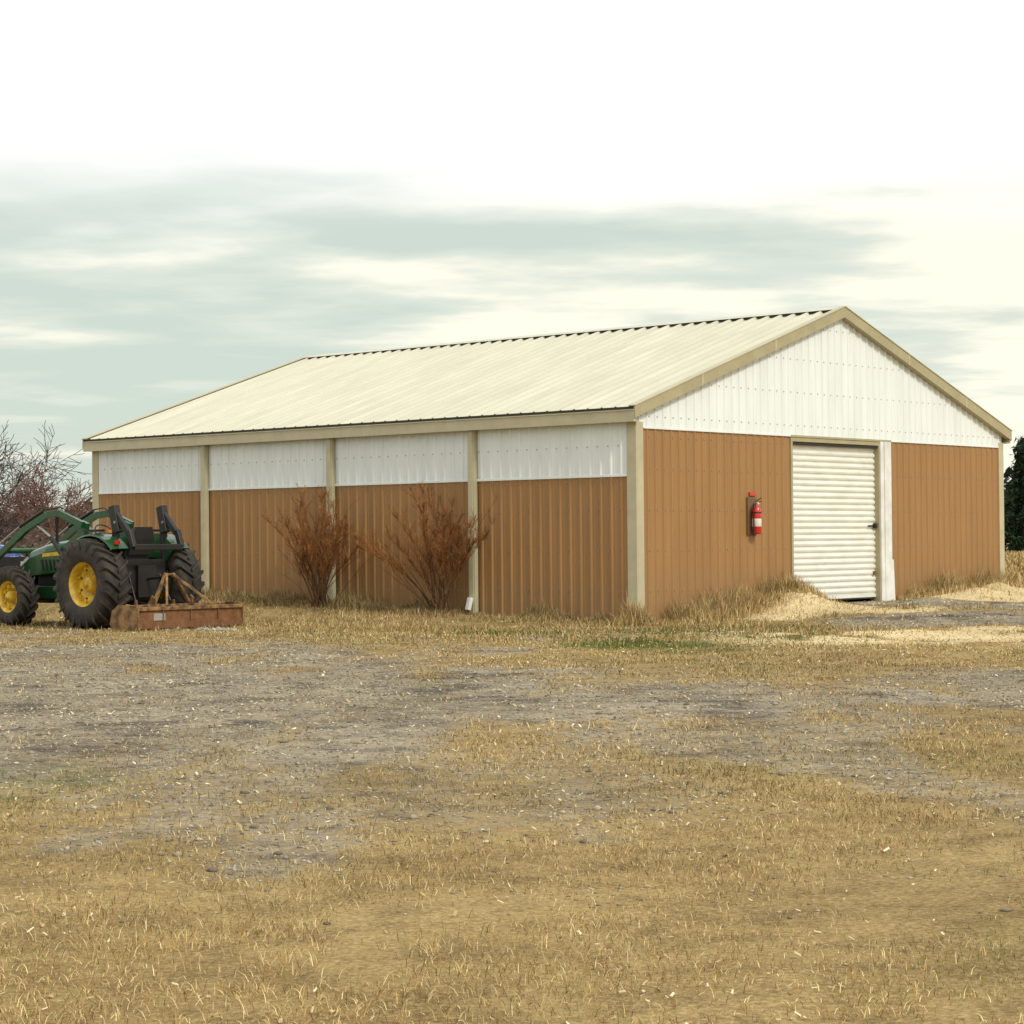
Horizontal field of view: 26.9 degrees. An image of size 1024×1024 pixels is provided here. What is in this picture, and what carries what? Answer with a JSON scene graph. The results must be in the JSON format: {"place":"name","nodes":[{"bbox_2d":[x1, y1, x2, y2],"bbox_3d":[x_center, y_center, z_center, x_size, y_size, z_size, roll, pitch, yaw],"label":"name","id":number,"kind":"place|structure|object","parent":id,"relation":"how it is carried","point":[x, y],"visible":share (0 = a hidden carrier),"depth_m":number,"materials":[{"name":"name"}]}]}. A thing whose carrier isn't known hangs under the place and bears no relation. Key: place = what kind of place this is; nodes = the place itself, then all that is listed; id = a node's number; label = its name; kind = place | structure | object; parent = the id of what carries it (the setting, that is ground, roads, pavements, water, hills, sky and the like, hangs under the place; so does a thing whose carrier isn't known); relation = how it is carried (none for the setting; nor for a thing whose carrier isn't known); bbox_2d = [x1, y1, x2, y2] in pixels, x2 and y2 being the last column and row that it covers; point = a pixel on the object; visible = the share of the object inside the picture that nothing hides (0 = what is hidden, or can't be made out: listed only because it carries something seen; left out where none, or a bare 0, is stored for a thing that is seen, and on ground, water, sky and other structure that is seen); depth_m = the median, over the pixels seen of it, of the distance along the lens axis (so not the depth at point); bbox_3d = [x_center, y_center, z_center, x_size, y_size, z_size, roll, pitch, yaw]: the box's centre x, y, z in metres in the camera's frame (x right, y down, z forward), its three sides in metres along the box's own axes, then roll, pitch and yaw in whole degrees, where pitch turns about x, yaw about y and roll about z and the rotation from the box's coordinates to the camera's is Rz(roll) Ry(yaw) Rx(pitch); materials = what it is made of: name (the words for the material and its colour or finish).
{"place":"outdoors","nodes":[
{"label":"outdoors","id":0,"kind":"place"},
{"bbox_2d":[160,626,252,630],"bbox_3d":[-5.105,1.946,35.543,1.454,0.089,1.110,-1,-1,21],"label":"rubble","id":1,"kind":"object","parent":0,"point":[217,628],"visible":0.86,"depth_m":35.39,"materials":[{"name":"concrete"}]},
{"bbox_2d":[0,543,1023,1023],"bbox_3d":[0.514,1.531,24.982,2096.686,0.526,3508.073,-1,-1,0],"label":"ground","id":2,"kind":"structure","parent":0,"point":[940,901],"depth_m":10.44,"materials":[{"name":"brown plant"}]},
{"bbox_2d":[0,545,24,556],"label":"car","id":3,"kind":"object","parent":2,"relation":"on","point":[12,555],"visible":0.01,"depth_m":42.43,"materials":[{"name":"metal"}]},
{"bbox_2d":[0,435,29,544],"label":"bare tree","id":4,"kind":"object","parent":2,"relation":"on","point":[2,493],"visible":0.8,"depth_m":109.86,"materials":[{"name":"brown plant"}]},
{"bbox_2d":[0,420,88,546],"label":"bare tree","id":5,"kind":"object","parent":2,"relation":"on","point":[18,482],"visible":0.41,"depth_m":120.19,"materials":[{"name":"brown plant"}]},
{"bbox_2d":[0,452,92,547],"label":"bare tree","id":6,"kind":"object","parent":2,"relation":"on","point":[40,503],"visible":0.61,"depth_m":107.65,"materials":[{"name":"brown plant"}]},
{"bbox_2d":[0,523,92,556],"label":"distant treeline","id":7,"kind":"object","parent":2,"relation":"on","point":[33,545],"visible":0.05,"depth_m":128.59,"materials":[{"name":"brown plant"}]},
{"bbox_2d":[0,498,92,546],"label":"distant treeline","id":8,"kind":"object","parent":2,"relation":"on","point":[86,502],"visible":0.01,"depth_m":335.62,"materials":[{"name":"brown plant"}]},
{"bbox_2d":[0,505,204,629],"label":"farm tractor","id":9,"kind":"object","parent":2,"relation":"on","point":[83,578],"visible":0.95,"depth_m":36.99,"materials":[{"name":"metal"}]},
{"bbox_2d":[110,573,243,630],"bbox_3d":[-5.660,1.502,36.198,0.759,0.950,2.300,-1,-1,41],"label":"box blade","id":10,"kind":"object","parent":2,"relation":"on","point":[153,614],"visible":0.98,"depth_m":35.95,"materials":[{"name":"rusty steel"},{"name":"worn orange paint"}]},
{"bbox_2d":[261,483,381,608],"bbox_3d":[-3.673,0.630,40.431,1.921,2.434,2.657,0,-1,-42],"label":"bare shrub","id":11,"kind":"object","parent":2,"relation":"on","point":[316,561],"visible":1,"depth_m":40.33,"materials":[{"name":"brown plant"}]},
{"bbox_2d":[347,481,498,613],"bbox_3d":[-1.518,0.582,38.793,2.514,2.614,3.007,0,-1,-34],"label":"bare shrub","id":12,"kind":"object","parent":2,"relation":"on","point":[441,551],"visible":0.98,"depth_m":38.54,"materials":[{"name":"brown plant"}]},
{"bbox_2d":[0,583,1022,648],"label":"rough grass","id":13,"kind":"structure","parent":2,"relation":"on","point":[586,629],"depth_m":34.25,"materials":[{"name":"beige plant"}]},
{"bbox_2d":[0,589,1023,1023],"bbox_3d":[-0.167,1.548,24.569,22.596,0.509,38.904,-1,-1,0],"label":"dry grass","id":14,"kind":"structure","parent":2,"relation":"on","point":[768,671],"depth_m":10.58,"materials":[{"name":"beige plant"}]},
{"bbox_2d":[0,593,1023,1023],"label":"wood shavings","id":15,"kind":"object","parent":2,"relation":"on","point":[1006,637],"visible":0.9,"depth_m":18.73,"materials":[{"name":"beige wood"}]},
{"bbox_2d":[82,306,1012,620],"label":"metal barn","id":16,"kind":"structure","parent":2,"relation":"on","point":[862,458],"depth_m":40.73,"materials":[{"name":"brown metal"}]},
{"bbox_2d":[747,492,761,534],"bbox_3d":[4.428,0.033,38.773,0.207,0.780,0.280,-1,-1,41],"label":"fire extinguisher","id":17,"kind":"object","parent":16,"relation":"attached to","point":[754,522],"visible":1,"depth_m":38.73,"materials":[{"name":"red metal"}]},
{"bbox_2d":[793,444,875,599],"bbox_3d":[6.157,0.212,41.086,0.054,2.972,3.040,-1,-1,41],"label":"roll up door","id":18,"kind":"structure","parent":16,"relation":"in","point":[833,491],"depth_m":41.14,"materials":[{"name":"white metal"}]},
{"bbox_2d":[1004,466,1011,531],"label":"distant treeline","id":19,"kind":"object","parent":2,"relation":"on","point":[1005,473],"depth_m":345.96,"materials":[{"name":"green plant"}]},
{"bbox_2d":[1004,436,1023,552],"bbox_3d":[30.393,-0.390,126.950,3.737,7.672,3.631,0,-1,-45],"label":"pine tree","id":20,"kind":"object","parent":2,"relation":"on","point":[1013,533],"visible":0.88,"depth_m":126.82,"materials":[{"name":"green plant"}]},
{"bbox_2d":[0,610,1023,927],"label":"gravel","id":21,"kind":"structure","parent":0,"point":[412,816],"depth_m":17.14,"materials":[{"name":"grey gravel"}]},
{"bbox_2d":[0,0,1023,542],"label":"sky","id":22,"kind":"structure","parent":0,"point":[198,197],"materials":[{"name":"white"}]},
{"bbox_2d":[36,566,1023,627],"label":"tall dry grass","id":23,"kind":"structure","parent":0,"point":[735,604],"depth_m":38.51,"materials":[{"name":"beige plant"}]},
{"bbox_2d":[1005,550,1023,585],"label":"field grass","id":24,"kind":"structure","parent":0,"point":[1014,561],"depth_m":70.67,"materials":[{"name":"beige plant"}]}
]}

